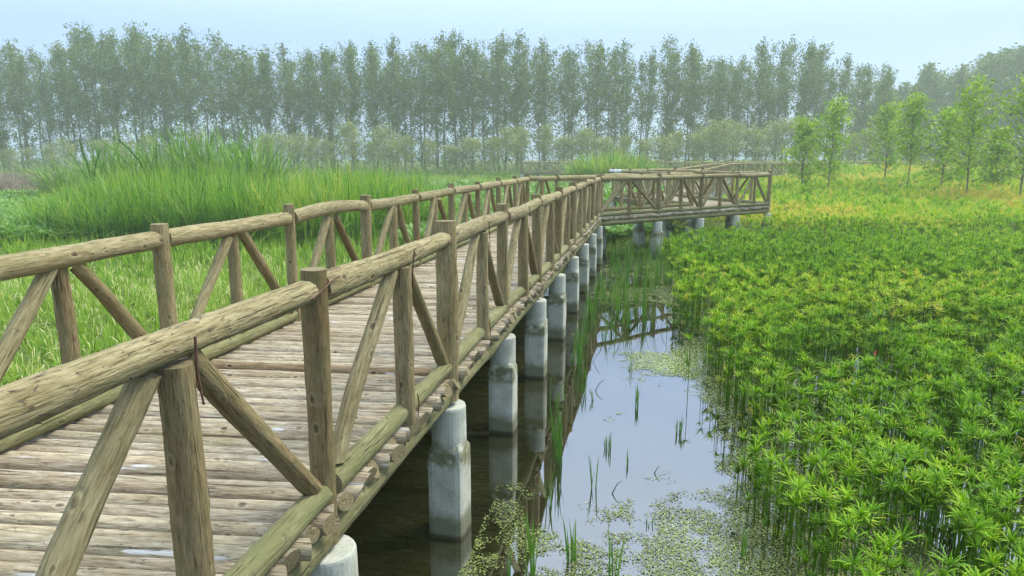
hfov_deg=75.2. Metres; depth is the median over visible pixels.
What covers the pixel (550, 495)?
water rush
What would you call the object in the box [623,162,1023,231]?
marsh undergrowth
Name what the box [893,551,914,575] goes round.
umbrella sedge
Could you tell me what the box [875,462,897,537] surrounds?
umbrella sedge
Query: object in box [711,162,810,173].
railing
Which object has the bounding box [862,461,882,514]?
umbrella sedge
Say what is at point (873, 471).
umbrella sedge
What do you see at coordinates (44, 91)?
poplar tree
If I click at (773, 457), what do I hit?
umbrella sedge
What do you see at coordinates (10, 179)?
withered lotus
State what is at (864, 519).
umbrella sedge
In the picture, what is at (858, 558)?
umbrella sedge
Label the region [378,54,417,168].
poplar tree
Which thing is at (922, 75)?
poplar tree
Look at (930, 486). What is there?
umbrella sedge
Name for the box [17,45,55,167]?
poplar tree
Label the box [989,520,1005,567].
umbrella sedge
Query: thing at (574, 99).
poplar tree
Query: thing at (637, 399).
water rush
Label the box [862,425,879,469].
umbrella sedge
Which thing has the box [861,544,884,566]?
umbrella sedge
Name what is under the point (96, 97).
poplar tree
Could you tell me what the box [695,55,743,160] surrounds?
poplar tree
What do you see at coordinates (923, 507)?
umbrella sedge
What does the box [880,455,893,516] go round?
umbrella sedge
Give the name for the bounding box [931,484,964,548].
umbrella sedge
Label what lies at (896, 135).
poplar tree
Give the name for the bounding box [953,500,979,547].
umbrella sedge
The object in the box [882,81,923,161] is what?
poplar tree
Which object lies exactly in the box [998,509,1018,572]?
umbrella sedge
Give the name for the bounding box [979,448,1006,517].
umbrella sedge
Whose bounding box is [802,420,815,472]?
umbrella sedge
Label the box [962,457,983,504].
umbrella sedge
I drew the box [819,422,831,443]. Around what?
umbrella sedge
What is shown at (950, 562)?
umbrella sedge
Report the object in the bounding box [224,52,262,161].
poplar tree
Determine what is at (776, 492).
umbrella sedge
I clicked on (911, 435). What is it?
umbrella sedge
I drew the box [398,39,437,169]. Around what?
poplar tree
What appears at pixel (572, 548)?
water rush
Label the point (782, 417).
umbrella sedge
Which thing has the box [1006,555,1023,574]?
umbrella sedge
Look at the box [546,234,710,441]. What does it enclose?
rush bed
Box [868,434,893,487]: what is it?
umbrella sedge
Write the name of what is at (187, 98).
poplar tree
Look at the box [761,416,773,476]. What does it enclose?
umbrella sedge
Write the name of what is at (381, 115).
poplar tree
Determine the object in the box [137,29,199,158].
poplar tree
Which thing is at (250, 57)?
poplar tree
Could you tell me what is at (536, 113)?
poplar tree
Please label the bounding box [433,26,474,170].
poplar tree
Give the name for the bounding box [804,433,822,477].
umbrella sedge
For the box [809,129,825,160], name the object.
pale sapling
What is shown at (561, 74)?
poplar tree
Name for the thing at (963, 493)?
umbrella sedge
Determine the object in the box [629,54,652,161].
poplar tree
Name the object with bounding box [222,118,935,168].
forest understorey
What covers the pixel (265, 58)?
poplar tree
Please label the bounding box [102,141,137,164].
pale sapling
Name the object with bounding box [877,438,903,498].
umbrella sedge
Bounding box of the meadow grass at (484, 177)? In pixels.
[0,168,637,213]
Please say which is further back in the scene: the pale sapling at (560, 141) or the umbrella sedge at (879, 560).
the pale sapling at (560, 141)
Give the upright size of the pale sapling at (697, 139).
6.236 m
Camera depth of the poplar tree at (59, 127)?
108.63 m
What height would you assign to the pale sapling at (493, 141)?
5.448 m
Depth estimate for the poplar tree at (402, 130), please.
108.20 m
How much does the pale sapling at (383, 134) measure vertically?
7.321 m
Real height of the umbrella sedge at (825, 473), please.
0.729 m
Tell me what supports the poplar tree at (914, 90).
on the ground at (719, 222)
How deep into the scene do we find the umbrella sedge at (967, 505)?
4.65 m
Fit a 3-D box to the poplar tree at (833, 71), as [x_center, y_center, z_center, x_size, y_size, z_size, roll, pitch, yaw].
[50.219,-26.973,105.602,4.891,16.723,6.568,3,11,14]
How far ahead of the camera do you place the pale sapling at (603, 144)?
84.27 m
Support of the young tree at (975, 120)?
on the ground at (719, 222)
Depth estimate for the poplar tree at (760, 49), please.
97.87 m
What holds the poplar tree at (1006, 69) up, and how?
on the ground at (719, 222)
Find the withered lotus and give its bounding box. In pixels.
[0,169,619,191]
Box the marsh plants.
[0,179,683,245]
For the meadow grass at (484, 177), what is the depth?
87.54 m
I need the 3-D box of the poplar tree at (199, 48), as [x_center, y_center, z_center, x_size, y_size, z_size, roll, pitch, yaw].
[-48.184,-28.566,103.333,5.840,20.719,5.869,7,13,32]
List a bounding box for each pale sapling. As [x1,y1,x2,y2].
[0,148,21,172]
[15,147,39,167]
[36,142,62,170]
[50,136,78,169]
[84,138,115,162]
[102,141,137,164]
[136,131,157,157]
[184,131,211,158]
[250,131,275,162]
[263,130,297,171]
[289,132,310,172]
[301,133,319,174]
[307,137,337,169]
[332,118,365,171]
[361,137,380,172]
[366,122,400,171]
[384,136,406,175]
[393,133,417,163]
[417,135,438,172]
[439,143,465,173]
[448,133,486,172]
[483,135,504,174]
[491,125,524,175]
[514,121,534,158]
[534,118,554,170]
[538,134,579,170]
[569,122,598,157]
[592,131,621,160]
[613,134,632,159]
[633,137,654,161]
[642,133,686,164]
[666,127,691,166]
[682,130,710,160]
[687,127,710,161]
[695,116,750,160]
[702,125,727,160]
[722,119,750,161]
[730,124,775,169]
[758,116,789,160]
[776,110,813,161]
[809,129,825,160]
[829,131,880,163]
[852,125,885,163]
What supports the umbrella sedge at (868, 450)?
in the water
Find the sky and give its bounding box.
[0,0,1023,159]
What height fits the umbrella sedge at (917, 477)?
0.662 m
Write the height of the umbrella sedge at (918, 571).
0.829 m
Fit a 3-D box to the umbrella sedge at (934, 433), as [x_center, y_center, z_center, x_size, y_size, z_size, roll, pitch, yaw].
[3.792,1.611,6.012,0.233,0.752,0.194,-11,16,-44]
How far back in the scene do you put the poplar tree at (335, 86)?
98.92 m
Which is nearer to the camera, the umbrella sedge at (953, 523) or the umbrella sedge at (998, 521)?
the umbrella sedge at (953, 523)
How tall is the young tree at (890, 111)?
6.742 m
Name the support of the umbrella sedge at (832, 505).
in the water
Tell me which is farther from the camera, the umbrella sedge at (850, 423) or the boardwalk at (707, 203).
the boardwalk at (707, 203)
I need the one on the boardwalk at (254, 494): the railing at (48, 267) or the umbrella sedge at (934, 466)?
the railing at (48, 267)
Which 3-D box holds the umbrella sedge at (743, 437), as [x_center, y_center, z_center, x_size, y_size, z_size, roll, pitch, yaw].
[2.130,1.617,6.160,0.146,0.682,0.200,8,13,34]
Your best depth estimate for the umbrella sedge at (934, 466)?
5.54 m
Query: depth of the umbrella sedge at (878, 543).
4.46 m
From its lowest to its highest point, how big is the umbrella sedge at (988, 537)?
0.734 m
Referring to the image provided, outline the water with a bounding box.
[344,252,1023,575]
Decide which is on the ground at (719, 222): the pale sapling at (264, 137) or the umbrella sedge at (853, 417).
the pale sapling at (264, 137)
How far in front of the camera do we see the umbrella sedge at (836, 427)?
6.18 m
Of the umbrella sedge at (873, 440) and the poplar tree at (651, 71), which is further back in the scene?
the poplar tree at (651, 71)
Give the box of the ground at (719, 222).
[0,159,1023,384]
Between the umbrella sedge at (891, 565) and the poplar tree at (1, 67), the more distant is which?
the poplar tree at (1, 67)
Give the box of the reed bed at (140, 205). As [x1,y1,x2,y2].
[0,148,464,248]
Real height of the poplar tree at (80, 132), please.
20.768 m
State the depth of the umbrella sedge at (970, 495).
4.60 m
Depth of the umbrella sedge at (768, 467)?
5.70 m
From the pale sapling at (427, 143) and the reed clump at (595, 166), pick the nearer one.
the reed clump at (595, 166)
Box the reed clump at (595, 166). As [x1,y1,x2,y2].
[556,146,673,182]
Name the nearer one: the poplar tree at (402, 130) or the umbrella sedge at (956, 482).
the umbrella sedge at (956, 482)
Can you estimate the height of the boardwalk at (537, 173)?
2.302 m
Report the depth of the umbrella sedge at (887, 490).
5.26 m
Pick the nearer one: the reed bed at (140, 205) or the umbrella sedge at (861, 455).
the umbrella sedge at (861, 455)
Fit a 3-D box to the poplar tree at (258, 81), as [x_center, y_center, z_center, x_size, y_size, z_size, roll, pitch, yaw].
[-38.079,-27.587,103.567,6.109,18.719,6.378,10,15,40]
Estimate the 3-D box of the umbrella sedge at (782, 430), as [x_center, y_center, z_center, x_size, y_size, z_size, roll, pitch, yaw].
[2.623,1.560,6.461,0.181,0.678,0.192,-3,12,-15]
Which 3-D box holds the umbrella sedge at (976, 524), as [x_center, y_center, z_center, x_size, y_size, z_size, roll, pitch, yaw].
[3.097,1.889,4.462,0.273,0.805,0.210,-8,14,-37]
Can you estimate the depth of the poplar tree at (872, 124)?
151.19 m
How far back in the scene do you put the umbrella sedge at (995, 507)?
4.85 m
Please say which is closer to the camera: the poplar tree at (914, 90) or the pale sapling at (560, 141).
the pale sapling at (560, 141)
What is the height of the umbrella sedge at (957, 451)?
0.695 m
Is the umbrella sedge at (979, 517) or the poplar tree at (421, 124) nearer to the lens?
the umbrella sedge at (979, 517)
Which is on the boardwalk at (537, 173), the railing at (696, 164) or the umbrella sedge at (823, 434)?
the railing at (696, 164)
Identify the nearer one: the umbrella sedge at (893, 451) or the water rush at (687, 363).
the umbrella sedge at (893, 451)
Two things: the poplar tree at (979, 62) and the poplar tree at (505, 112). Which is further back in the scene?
the poplar tree at (979, 62)
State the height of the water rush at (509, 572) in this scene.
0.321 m
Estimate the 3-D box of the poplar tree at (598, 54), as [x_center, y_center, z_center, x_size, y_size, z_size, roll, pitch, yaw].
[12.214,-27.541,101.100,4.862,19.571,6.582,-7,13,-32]
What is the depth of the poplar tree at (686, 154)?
104.53 m
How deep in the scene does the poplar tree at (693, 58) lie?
99.11 m
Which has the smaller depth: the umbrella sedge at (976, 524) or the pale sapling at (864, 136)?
the umbrella sedge at (976, 524)
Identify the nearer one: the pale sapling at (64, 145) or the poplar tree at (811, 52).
the pale sapling at (64, 145)
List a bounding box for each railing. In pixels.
[0,174,529,453]
[0,175,601,575]
[520,161,1021,173]
[522,161,1006,173]
[525,170,695,215]
[597,170,773,218]
[609,168,694,204]
[612,163,712,193]
[673,163,730,196]
[674,169,769,211]
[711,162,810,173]
[730,162,828,175]
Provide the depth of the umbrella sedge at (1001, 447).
5.45 m
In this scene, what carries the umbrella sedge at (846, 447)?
on the water
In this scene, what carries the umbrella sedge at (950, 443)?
on the water
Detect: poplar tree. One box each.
[0,38,40,169]
[0,44,42,169]
[0,48,25,170]
[0,49,20,168]
[0,50,22,169]
[1,51,42,170]
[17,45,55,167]
[24,53,64,170]
[25,81,60,164]
[34,40,90,169]
[38,40,85,166]
[40,55,77,169]
[48,21,105,161]
[49,41,94,167]
[56,22,115,164]
[72,37,119,160]
[85,27,134,150]
[90,28,126,166]
[96,36,130,163]
[105,23,161,152]
[107,20,158,165]
[109,40,150,161]
[128,40,197,156]
[131,31,165,160]
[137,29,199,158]
[147,37,182,145]
[156,31,206,153]
[168,23,206,158]
[171,43,204,146]
[182,34,224,149]
[182,43,232,155]
[195,40,246,158]
[198,28,245,159]
[218,44,265,156]
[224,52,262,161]
[227,43,264,162]
[237,64,263,157]
[240,48,284,163]
[246,44,279,152]
[252,66,279,157]
[261,40,309,166]
[271,56,317,168]
[281,54,322,170]
[282,59,304,163]
[290,46,336,168]
[290,49,326,168]
[305,43,346,169]
[308,46,360,164]
[313,42,342,170]
[323,45,365,164]
[327,39,368,163]
[337,41,365,169]
[355,54,388,162]
[356,41,395,169]
[360,44,389,169]
[368,33,415,169]
[378,49,433,168]
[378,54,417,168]
[378,60,400,168]
[389,50,432,167]
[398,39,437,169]
[407,42,445,168]
[418,29,459,169]
[419,48,450,169]
[422,45,448,169]
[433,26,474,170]
[435,51,484,168]
[437,38,466,159]
[447,37,495,167]
[456,51,506,169]
[460,38,486,169]
[466,35,523,170]
[477,29,525,168]
[477,54,515,169]
[502,49,540,169]
[503,29,536,170]
[503,36,550,168]
[516,37,568,170]
[525,50,562,166]
[526,44,554,169]
[549,44,583,169]
[553,49,594,161]
[561,49,588,163]
[570,39,611,159]
[576,39,619,158]
[580,40,612,158]
[590,42,645,156]
[597,48,626,157]
[607,38,639,158]
[607,56,650,161]
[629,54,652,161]
[631,45,664,159]
[636,61,661,163]
[643,33,692,167]
[654,48,692,163]
[655,47,704,160]
[675,39,713,161]
[675,45,712,161]
[680,62,709,163]
[695,55,717,163]
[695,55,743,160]
[702,55,736,160]
[705,59,745,161]
[711,61,749,161]
[726,52,750,161]
[734,34,789,161]
[736,62,756,166]
[740,50,785,164]
[751,62,781,160]
[753,41,800,160]
[766,58,795,160]
[774,34,804,160]
[786,37,832,161]
[788,43,832,161]
[793,61,824,161]
[798,41,843,161]
[802,47,838,157]
[818,62,848,159]
[819,51,868,161]
[829,65,858,159]
[841,63,879,163]
[845,62,887,164]
[848,63,873,159]
[852,86,895,160]
[864,61,894,160]
[866,64,900,163]
[868,69,902,163]
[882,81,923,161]
[884,108,904,159]
[897,86,936,164]
[902,61,969,161]
[902,64,959,160]
[921,72,947,158]
[921,75,970,161]
[923,63,1000,161]
[941,60,999,163]
[951,52,1008,160]
[957,51,1023,158]
[983,42,1023,159]
[988,46,1022,140]
[1000,45,1023,158]
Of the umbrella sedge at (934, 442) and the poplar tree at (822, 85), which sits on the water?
the umbrella sedge at (934, 442)
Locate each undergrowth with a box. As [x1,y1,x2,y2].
[0,151,1018,174]
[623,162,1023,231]
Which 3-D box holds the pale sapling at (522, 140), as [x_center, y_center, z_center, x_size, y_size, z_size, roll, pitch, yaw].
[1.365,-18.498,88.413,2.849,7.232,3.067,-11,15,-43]
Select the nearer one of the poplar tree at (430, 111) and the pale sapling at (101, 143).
the pale sapling at (101, 143)
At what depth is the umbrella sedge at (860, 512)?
4.67 m
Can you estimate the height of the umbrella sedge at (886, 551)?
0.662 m
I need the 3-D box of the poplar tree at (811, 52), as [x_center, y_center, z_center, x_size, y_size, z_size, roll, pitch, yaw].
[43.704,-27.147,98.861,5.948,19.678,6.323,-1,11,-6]
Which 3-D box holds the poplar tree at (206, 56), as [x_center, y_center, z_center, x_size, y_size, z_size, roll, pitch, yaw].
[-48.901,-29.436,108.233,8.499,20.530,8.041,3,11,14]
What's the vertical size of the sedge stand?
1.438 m
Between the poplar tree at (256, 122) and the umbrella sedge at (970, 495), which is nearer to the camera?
the umbrella sedge at (970, 495)
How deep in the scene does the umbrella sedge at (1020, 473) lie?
4.97 m
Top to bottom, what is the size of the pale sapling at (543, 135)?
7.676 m
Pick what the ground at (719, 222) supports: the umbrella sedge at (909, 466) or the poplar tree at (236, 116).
the poplar tree at (236, 116)
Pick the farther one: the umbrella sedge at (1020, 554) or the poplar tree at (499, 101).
the poplar tree at (499, 101)
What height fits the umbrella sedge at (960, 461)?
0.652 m
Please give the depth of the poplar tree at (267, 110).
109.25 m
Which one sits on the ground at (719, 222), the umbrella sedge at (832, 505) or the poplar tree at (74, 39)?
the poplar tree at (74, 39)
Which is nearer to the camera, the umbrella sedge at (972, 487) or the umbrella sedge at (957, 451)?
the umbrella sedge at (972, 487)
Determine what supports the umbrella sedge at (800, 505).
in the water
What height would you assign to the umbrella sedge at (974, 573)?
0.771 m
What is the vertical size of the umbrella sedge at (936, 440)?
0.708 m
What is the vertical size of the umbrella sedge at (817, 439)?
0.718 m
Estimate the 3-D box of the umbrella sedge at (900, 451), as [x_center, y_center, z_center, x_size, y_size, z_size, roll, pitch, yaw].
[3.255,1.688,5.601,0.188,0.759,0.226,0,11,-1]
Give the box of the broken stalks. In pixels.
[574,254,681,363]
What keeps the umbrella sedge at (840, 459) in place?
in the water
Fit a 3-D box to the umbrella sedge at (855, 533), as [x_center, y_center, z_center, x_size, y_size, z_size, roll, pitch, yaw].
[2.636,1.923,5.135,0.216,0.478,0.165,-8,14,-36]
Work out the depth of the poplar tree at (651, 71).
98.58 m
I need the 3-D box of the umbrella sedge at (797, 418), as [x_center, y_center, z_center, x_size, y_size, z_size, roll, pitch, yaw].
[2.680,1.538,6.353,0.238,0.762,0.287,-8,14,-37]
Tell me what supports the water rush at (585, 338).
on the water
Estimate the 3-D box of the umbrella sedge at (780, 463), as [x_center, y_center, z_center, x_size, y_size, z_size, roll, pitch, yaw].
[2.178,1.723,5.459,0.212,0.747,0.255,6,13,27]
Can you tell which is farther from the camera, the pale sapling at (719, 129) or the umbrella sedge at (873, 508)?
the pale sapling at (719, 129)
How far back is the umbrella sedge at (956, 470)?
5.42 m
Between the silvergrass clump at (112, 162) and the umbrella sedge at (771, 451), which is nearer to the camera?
the umbrella sedge at (771, 451)
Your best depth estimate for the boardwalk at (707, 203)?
26.62 m
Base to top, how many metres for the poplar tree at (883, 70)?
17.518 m
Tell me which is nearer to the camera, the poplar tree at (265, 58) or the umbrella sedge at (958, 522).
the umbrella sedge at (958, 522)
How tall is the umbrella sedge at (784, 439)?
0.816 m
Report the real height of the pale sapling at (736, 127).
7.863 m
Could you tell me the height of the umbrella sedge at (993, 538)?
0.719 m
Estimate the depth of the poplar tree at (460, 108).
104.02 m
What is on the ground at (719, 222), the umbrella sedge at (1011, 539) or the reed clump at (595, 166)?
the reed clump at (595, 166)
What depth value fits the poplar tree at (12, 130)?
109.63 m
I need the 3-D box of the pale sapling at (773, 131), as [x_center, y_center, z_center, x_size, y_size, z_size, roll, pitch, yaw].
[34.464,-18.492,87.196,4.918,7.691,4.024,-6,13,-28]
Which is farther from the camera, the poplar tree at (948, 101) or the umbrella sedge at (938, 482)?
the poplar tree at (948, 101)
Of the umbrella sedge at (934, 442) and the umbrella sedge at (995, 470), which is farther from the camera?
the umbrella sedge at (934, 442)
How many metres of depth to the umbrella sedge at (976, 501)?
5.26 m
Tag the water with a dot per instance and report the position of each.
(388, 531)
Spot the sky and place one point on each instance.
(908, 35)
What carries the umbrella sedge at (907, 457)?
in the water
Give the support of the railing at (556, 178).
on the boardwalk at (695, 220)
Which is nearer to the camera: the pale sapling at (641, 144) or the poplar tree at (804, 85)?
the pale sapling at (641, 144)
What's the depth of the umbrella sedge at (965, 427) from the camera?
5.90 m
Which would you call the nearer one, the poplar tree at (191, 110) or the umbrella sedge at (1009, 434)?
the umbrella sedge at (1009, 434)
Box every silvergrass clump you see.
[0,152,125,195]
[51,126,189,190]
[79,120,237,178]
[127,117,285,183]
[171,123,334,186]
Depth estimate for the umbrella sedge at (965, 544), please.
4.70 m
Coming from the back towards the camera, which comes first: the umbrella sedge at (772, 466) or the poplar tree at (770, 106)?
the poplar tree at (770, 106)
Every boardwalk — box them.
[0,216,602,575]
[519,172,868,181]
[599,205,771,257]
[610,196,770,229]
[677,177,730,200]
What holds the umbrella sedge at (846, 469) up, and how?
in the water
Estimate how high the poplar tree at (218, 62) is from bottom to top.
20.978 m
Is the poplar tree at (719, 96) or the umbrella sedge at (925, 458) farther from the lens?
the poplar tree at (719, 96)
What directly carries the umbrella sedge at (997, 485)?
in the water
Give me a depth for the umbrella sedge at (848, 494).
4.94 m
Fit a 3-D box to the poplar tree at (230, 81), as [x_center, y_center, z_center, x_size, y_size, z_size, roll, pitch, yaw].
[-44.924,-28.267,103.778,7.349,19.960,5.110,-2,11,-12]
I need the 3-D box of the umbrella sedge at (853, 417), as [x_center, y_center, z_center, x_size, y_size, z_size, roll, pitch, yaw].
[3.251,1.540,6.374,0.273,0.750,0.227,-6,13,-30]
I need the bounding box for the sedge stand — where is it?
[657,209,1023,575]
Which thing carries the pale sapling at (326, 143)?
on the ground at (719, 222)
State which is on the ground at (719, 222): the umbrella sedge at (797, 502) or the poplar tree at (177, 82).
the poplar tree at (177, 82)
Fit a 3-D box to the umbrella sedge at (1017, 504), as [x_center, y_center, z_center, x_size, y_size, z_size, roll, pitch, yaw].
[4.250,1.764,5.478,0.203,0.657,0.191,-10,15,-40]
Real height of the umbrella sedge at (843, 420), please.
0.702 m
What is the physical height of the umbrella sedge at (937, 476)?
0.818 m
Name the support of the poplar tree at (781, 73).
on the ground at (719, 222)
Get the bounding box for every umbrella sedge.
[735,427,752,482]
[741,443,759,500]
[745,440,767,506]
[747,457,765,523]
[749,429,769,498]
[750,420,773,461]
[753,426,776,465]
[753,450,784,517]
[757,465,778,525]
[758,460,778,473]
[760,444,783,507]
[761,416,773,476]
[761,458,780,510]
[762,473,780,528]
[764,482,785,545]
[770,456,790,535]
[771,418,790,476]
[773,408,794,488]
[773,409,792,478]
[773,465,796,524]
[774,470,797,489]
[776,431,794,484]
[776,447,797,496]
[776,475,809,555]
[777,425,798,496]
[777,494,799,544]
[778,466,796,544]
[780,425,794,485]
[780,488,813,549]
[781,429,799,476]
[782,491,806,568]
[783,476,814,564]
[786,409,806,480]
[789,421,808,471]
[790,486,812,563]
[796,474,815,558]
[798,407,822,473]
[800,453,810,489]
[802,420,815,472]
[802,470,822,542]
[803,452,823,522]
[804,420,827,495]
[804,432,830,499]
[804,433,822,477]
[805,478,829,540]
[809,420,825,449]
[809,446,827,509]
[809,483,829,537]
[811,446,837,533]
[811,484,840,571]
[812,444,842,512]
[812,513,830,565]
[815,511,832,568]
[816,461,836,512]
[817,459,834,512]
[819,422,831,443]
[820,418,840,491]
[820,426,840,482]
[820,497,842,556]
[820,524,846,575]
[822,508,844,575]
[823,509,839,575]
[824,432,846,499]
[825,435,845,493]
[826,450,836,499]
[827,449,851,526]
[828,407,848,467]
[828,472,843,547]
[829,509,865,575]
[830,547,872,575]
[831,418,843,489]
[831,458,851,511]
[831,487,856,554]
[832,419,850,476]
[832,439,857,511]
[832,468,858,534]
[834,511,854,574]
[835,446,856,512]
[835,459,867,487]
[836,387,853,473]
[836,407,852,465]
[836,430,862,512]
[836,475,860,528]
[836,480,856,552]
[838,401,860,468]
[838,427,850,482]
[838,463,862,526]
[838,486,855,556]
[838,524,868,575]
[840,506,884,560]
[842,417,857,440]
[843,410,865,466]
[843,499,879,575]
[844,452,863,530]
[846,506,878,575]
[847,506,855,556]
[851,422,870,479]
[851,428,862,488]
[852,511,876,570]
[853,441,880,521]
[853,482,884,536]
[854,446,881,525]
[855,417,871,459]
[855,448,865,508]
[856,485,873,538]
[858,408,871,440]
[858,408,877,484]
[858,463,885,525]
[858,497,892,575]
[858,543,900,571]
[861,528,897,574]
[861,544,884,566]
[861,562,884,575]
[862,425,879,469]
[862,434,872,500]
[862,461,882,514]
[863,440,880,497]
[863,452,891,551]
[864,417,882,460]
[864,433,885,503]
[864,449,890,528]
[868,409,892,457]
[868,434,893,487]
[869,422,881,458]
[871,536,904,575]
[873,529,904,575]
[874,444,905,533]
[874,482,896,539]
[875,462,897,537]
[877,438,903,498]
[879,473,906,530]
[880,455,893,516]
[880,460,899,534]
[880,552,904,575]
[883,404,902,462]
[883,520,927,575]
[888,453,917,530]
[889,445,910,524]
[890,403,910,464]
[892,433,913,490]
[892,448,922,529]
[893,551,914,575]
[894,466,909,536]
[896,477,916,546]
[897,439,924,502]
[901,445,921,505]
[902,471,922,531]
[902,559,938,575]
[903,424,919,495]
[903,439,928,509]
[905,467,920,541]
[906,423,921,477]
[907,495,938,559]
[910,424,937,510]
[910,462,928,533]
[911,443,932,506]
[912,401,932,470]
[912,464,932,545]
[913,453,935,509]
[913,477,941,542]
[914,448,932,506]
[915,449,935,500]
[916,425,941,467]
[916,434,935,465]
[916,468,928,534]
[918,453,933,496]
[919,473,954,554]
[922,476,942,542]
[923,426,946,498]
[923,459,942,516]
[923,468,950,549]
[924,447,938,496]
[924,454,944,528]
[926,463,951,560]
[926,543,975,575]
[927,433,947,491]
[927,470,949,532]
[928,473,954,537]
[928,488,950,559]
[928,555,958,575]
[930,426,945,480]
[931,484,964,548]
[933,460,962,536]
[935,436,963,465]
[938,450,966,519]
[939,495,969,556]
[940,474,966,545]
[940,569,972,575]
[941,485,964,551]
[945,504,977,575]
[945,511,970,574]
[946,437,962,502]
[946,444,967,510]
[946,488,973,567]
[947,460,964,525]
[948,498,979,560]
[949,489,969,572]
[949,517,974,574]
[950,488,971,566]
[951,450,974,511]
[951,510,976,575]
[953,453,972,514]
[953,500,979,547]
[954,426,979,488]
[954,494,980,575]
[956,464,984,533]
[957,423,980,481]
[957,512,1004,573]
[958,419,982,474]
[958,509,978,574]
[958,562,992,575]
[959,481,985,574]
[959,568,989,575]
[960,508,997,573]
[961,454,979,502]
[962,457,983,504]
[962,479,987,507]
[964,531,990,572]
[965,490,988,547]
[966,501,1000,572]
[967,532,998,571]
[968,478,1007,555]
[969,428,997,493]
[969,490,993,555]
[973,506,992,571]
[974,456,1004,514]
[975,467,1001,529]
[976,547,1005,572]
[977,461,1009,517]
[977,524,1005,572]
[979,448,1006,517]
[979,466,999,508]
[979,489,1003,552]
[979,529,1003,575]
[980,544,1009,575]
[981,475,1012,551]
[981,487,1011,575]
[982,446,1004,468]
[982,494,1005,572]
[985,448,1010,531]
[986,474,1015,522]
[987,439,1013,515]
[987,443,1018,472]
[987,497,1022,555]
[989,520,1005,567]
[990,505,1016,568]
[991,501,1006,559]
[992,561,1023,575]
[993,488,1007,551]
[993,568,1023,575]
[994,459,1022,508]
[994,468,1023,547]
[994,475,1022,548]
[997,527,1021,575]
[998,425,1019,499]
[998,452,1023,543]
[998,486,1023,573]
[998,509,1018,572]
[999,458,1010,490]
[1003,445,1021,484]
[1003,536,1023,575]
[1005,557,1023,573]
[1006,459,1023,567]
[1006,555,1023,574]
[1011,469,1023,529]
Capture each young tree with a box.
[771,113,834,184]
[804,93,865,192]
[855,98,923,185]
[879,90,938,185]
[907,106,991,184]
[925,68,1010,194]
[935,111,989,182]
[976,126,1022,188]
[982,71,1023,200]
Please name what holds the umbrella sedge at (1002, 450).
on the water
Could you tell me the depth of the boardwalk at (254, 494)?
4.25 m
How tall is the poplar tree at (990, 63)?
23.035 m
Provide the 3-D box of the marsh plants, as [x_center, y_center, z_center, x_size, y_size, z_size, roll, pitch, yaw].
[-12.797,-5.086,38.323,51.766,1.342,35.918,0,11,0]
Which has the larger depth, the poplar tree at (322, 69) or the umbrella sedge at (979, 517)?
the poplar tree at (322, 69)
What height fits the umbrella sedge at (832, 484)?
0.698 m
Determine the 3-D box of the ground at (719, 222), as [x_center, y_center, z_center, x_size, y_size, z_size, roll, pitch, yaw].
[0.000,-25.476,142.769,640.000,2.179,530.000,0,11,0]
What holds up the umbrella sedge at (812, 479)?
in the water
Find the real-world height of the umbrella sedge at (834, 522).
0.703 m
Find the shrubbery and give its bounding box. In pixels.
[668,154,1019,173]
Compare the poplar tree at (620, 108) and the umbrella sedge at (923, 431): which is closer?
the umbrella sedge at (923, 431)
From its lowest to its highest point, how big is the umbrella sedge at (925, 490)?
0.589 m
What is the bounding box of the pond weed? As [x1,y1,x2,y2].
[457,260,958,575]
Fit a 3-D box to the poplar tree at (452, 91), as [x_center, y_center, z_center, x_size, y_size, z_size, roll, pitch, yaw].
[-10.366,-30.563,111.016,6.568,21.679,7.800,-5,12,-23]
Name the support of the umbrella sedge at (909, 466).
on the water
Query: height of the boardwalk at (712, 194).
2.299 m
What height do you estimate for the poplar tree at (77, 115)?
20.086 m
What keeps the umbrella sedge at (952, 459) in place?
on the water
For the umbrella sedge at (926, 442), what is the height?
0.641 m
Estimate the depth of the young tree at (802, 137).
44.91 m
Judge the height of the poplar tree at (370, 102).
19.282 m
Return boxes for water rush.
[507,545,512,575]
[521,503,541,575]
[545,462,555,506]
[548,399,565,463]
[562,516,576,561]
[574,305,583,363]
[581,295,591,344]
[588,457,598,488]
[604,436,610,449]
[608,526,625,575]
[635,384,639,406]
[675,419,683,434]
[684,348,688,366]
[741,526,749,557]
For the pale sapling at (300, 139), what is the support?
on the ground at (719, 222)
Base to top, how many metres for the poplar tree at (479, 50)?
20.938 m
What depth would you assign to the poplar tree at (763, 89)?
103.92 m
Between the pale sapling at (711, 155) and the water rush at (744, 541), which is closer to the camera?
the water rush at (744, 541)
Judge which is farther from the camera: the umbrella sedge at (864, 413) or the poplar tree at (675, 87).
the poplar tree at (675, 87)
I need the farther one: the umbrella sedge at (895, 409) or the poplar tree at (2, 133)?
the poplar tree at (2, 133)
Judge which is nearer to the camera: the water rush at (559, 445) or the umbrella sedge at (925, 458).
the umbrella sedge at (925, 458)
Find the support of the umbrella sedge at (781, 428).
on the water
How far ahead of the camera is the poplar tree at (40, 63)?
100.20 m
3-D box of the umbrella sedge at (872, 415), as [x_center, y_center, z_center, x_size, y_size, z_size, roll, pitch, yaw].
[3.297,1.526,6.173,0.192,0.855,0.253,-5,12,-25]
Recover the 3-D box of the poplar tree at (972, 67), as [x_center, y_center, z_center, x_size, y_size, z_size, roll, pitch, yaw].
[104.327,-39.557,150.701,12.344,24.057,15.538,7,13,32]
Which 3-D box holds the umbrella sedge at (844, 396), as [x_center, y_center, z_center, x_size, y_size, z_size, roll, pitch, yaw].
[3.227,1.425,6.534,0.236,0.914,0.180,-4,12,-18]
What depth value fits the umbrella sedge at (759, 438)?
6.02 m
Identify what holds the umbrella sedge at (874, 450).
on the water
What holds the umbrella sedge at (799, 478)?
in the water

